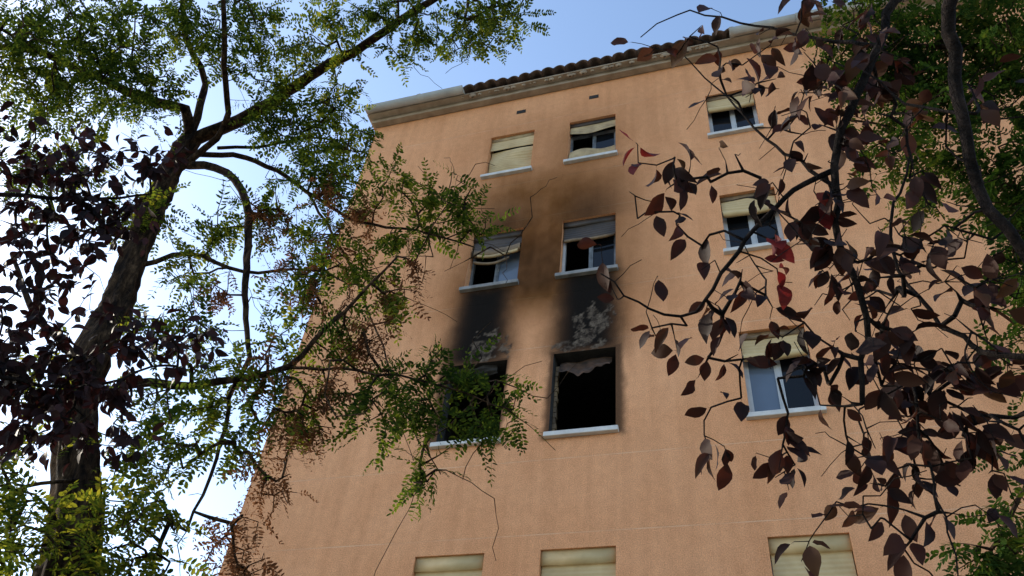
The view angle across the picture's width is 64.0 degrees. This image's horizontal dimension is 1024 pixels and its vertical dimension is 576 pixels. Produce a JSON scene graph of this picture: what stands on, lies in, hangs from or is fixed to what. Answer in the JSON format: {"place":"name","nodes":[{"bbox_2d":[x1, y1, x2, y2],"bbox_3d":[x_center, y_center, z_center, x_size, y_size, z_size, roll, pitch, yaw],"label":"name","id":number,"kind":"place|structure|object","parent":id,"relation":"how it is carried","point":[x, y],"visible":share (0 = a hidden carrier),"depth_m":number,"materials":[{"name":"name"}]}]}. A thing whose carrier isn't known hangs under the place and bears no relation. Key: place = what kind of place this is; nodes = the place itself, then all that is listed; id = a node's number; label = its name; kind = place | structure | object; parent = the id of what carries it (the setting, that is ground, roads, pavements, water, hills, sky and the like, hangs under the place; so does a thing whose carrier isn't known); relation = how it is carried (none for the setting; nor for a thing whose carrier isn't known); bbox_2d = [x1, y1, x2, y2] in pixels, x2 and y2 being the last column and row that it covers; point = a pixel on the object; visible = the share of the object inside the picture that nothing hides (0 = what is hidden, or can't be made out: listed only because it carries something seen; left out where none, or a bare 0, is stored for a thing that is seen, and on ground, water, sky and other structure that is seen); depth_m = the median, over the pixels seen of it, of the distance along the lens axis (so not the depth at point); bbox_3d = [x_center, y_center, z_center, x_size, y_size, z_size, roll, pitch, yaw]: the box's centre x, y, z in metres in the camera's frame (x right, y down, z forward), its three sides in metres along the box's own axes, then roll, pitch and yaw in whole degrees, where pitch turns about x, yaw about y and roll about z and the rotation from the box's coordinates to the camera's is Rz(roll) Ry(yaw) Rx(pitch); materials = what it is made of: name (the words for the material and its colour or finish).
{"place":"outdoors","nodes":[
{"label":"outdoors","id":0,"kind":"place"},
{"bbox_2d":[0,0,851,575],"label":"sky","id":1,"kind":"structure","parent":0,"point":[579,30],"materials":[{"name":"blue"}]},
{"label":"ground","id":2,"kind":"structure","parent":0,"visible":0},
{"bbox_2d":[0,0,575,575],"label":"locust tree","id":3,"kind":"object","parent":2,"relation":"on","point":[74,540],"visible":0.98,"depth_m":5.15,"materials":[{"name":"green plant"}]},
{"bbox_2d":[218,1,1023,575],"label":"front wall","id":4,"kind":"structure","parent":2,"relation":"on","point":[640,495],"depth_m":10.59,"materials":[{"name":"orange paint"}]},
{"bbox_2d":[436,347,615,441],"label":"charred reveals","id":5,"kind":"object","parent":4,"relation":"attached to","point":[575,356],"visible":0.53,"depth_m":11.11,"materials":[{"name":"black paint"}]},
{"bbox_2d":[455,365,496,378],"bbox_3d":[-0.527,1.214,11.407,0.660,0.224,0.115,-8,-46,15],"label":"burnt header strip","id":6,"kind":"object","parent":5,"relation":"attached to","point":[490,369],"visible":0.52,"depth_m":11.40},
{"bbox_2d":[552,367,559,430],"bbox_3d":[0.579,1.508,10.740,0.051,1.180,0.060,-8,-46,15],"label":"burnt jamb","id":7,"kind":"object","parent":5,"relation":"attached to","point":[554,425],"visible":0.84,"depth_m":10.75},
{"bbox_2d":[559,357,611,375],"bbox_3d":[0.981,1.068,10.949,0.700,0.392,0.192,-8,-46,15],"label":"burnt header panel","id":8,"kind":"object","parent":5,"relation":"attached to","point":[584,366],"visible":0.99,"depth_m":10.98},
{"bbox_2d":[459,264,617,292],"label":"sooty sills","id":9,"kind":"structure","parent":4,"relation":"attached to","point":[559,275],"depth_m":12.30,"materials":[{"name":"grey stone"}]},
{"bbox_2d":[517,94,598,113],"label":"air vents","id":10,"kind":"object","parent":4,"relation":"attached to","point":[590,97],"visible":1,"depth_m":15.41,"materials":[{"name":"grey metal"}]},
{"bbox_2d":[367,0,981,130],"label":"eaves cornice","id":11,"kind":"structure","parent":4,"relation":"attached to","point":[727,47],"depth_m":15.69,"materials":[{"name":"beige paint"}]},
{"bbox_2d":[461,44,717,98],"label":"mortar lumps","id":12,"kind":"object","parent":11,"relation":"on","point":[592,70],"visible":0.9,"depth_m":15.62,"materials":[{"name":"beige concrete"}]},
{"bbox_2d":[372,0,907,113],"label":"roof tiles","id":13,"kind":"object","parent":11,"relation":"attached to","point":[570,67],"visible":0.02,"depth_m":15.71,"materials":[{"name":"tile"}]},
{"bbox_2d":[729,0,906,37],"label":"gutter","id":14,"kind":"object","parent":11,"relation":"attached to","point":[777,22],"visible":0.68,"depth_m":14.65,"materials":[{"name":"white metal"}]},
{"bbox_2d":[801,0,1023,575],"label":"locust tree","id":15,"kind":"object","parent":2,"relation":"on","point":[989,32],"visible":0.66,"depth_m":4.34,"materials":[{"name":"green plant"}]},
{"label":"side walls","id":16,"kind":"object","parent":2,"relation":"on","visible":0},
{"bbox_2d":[473,108,771,561],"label":"rooms","id":17,"kind":"object","parent":16,"relation":"attached to","point":[577,258],"depth_m":14.27,"materials":[{"name":"black"}]},
{"bbox_2d":[444,358,615,440],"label":"burnt rooms","id":18,"kind":"object","parent":17,"relation":"attached to","point":[586,400],"visible":0.04,"depth_m":12.23,"materials":[{"name":"black"}]},
{"bbox_2d":[412,89,857,575],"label":"window reveals","id":19,"kind":"structure","parent":16,"relation":"attached to","point":[470,263],"depth_m":12.73,"materials":[{"name":"paint"}]},
{"bbox_2d":[469,129,615,285],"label":"smoked frames","id":20,"kind":"structure","parent":19,"relation":"in","point":[573,139],"depth_m":13.11,"materials":[{"name":"grey metal"}]},
{"bbox_2d":[473,116,615,250],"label":"dark shutters","id":21,"kind":"object","parent":19,"relation":"attached to","point":[597,226],"visible":0.94,"depth_m":12.99,"materials":[{"name":"grey plastic"}]},
{"bbox_2d":[477,119,615,257],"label":"half smoked shutters","id":22,"kind":"object","parent":19,"relation":"attached to","point":[586,130],"visible":0.85,"depth_m":14.68,"materials":[{"name":"beige plastic"}]},
{"bbox_2d":[430,123,826,449],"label":"sills","id":23,"kind":"structure","parent":19,"relation":"attached to","point":[779,413],"depth_m":10.48,"materials":[{"name":"stone"}]},
{"bbox_2d":[414,94,856,575],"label":"roller shutters","id":24,"kind":"object","parent":19,"relation":"attached to","point":[837,558],"visible":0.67,"depth_m":9.08,"materials":[{"name":"beige plastic"}]},
{"bbox_2d":[473,91,804,340],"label":"smoked shutters","id":25,"kind":"object","parent":19,"relation":"attached to","point":[754,336],"visible":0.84,"depth_m":12.62,"materials":[{"name":"grey plastic"}]},
{"bbox_2d":[498,251,780,411],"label":"curtained panes","id":26,"kind":"object","parent":19,"relation":"attached to","point":[764,390],"visible":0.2,"depth_m":10.10,"materials":[{"name":"grey glass"}]},
{"bbox_2d":[593,106,814,408],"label":"panes","id":27,"kind":"object","parent":19,"relation":"attached to","point":[798,392],"visible":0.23,"depth_m":12.13,"materials":[{"name":"black glass"}]},
{"bbox_2d":[562,101,856,575],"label":"window frames","id":28,"kind":"structure","parent":19,"relation":"in","point":[777,368],"depth_m":11.79,"materials":[{"name":"white plastic"}]},
{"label":"roof tiles","id":29,"kind":"object","parent":16,"relation":"attached to","visible":0},
{"bbox_2d":[365,85,464,114],"bbox_3d":[-1.972,-3.765,16.503,2.108,0.107,0.214,-8,-46,15],"label":"gutter","id":30,"kind":"object","parent":29,"relation":"attached to","point":[420,98],"visible":0.94,"depth_m":16.45,"materials":[{"name":"white metal"}]},
{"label":"pavement","id":31,"kind":"structure","parent":0,"visible":0},
{"bbox_2d":[0,100,228,474],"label":"purple plum tree","id":32,"kind":"object","parent":31,"relation":"on","point":[16,382],"visible":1,"depth_m":2.96,"materials":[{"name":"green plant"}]},
{"bbox_2d":[577,0,1023,575],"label":"purple plum tree","id":33,"kind":"object","parent":31,"relation":"on","point":[901,390],"visible":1,"depth_m":1.82,"materials":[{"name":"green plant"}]}
]}

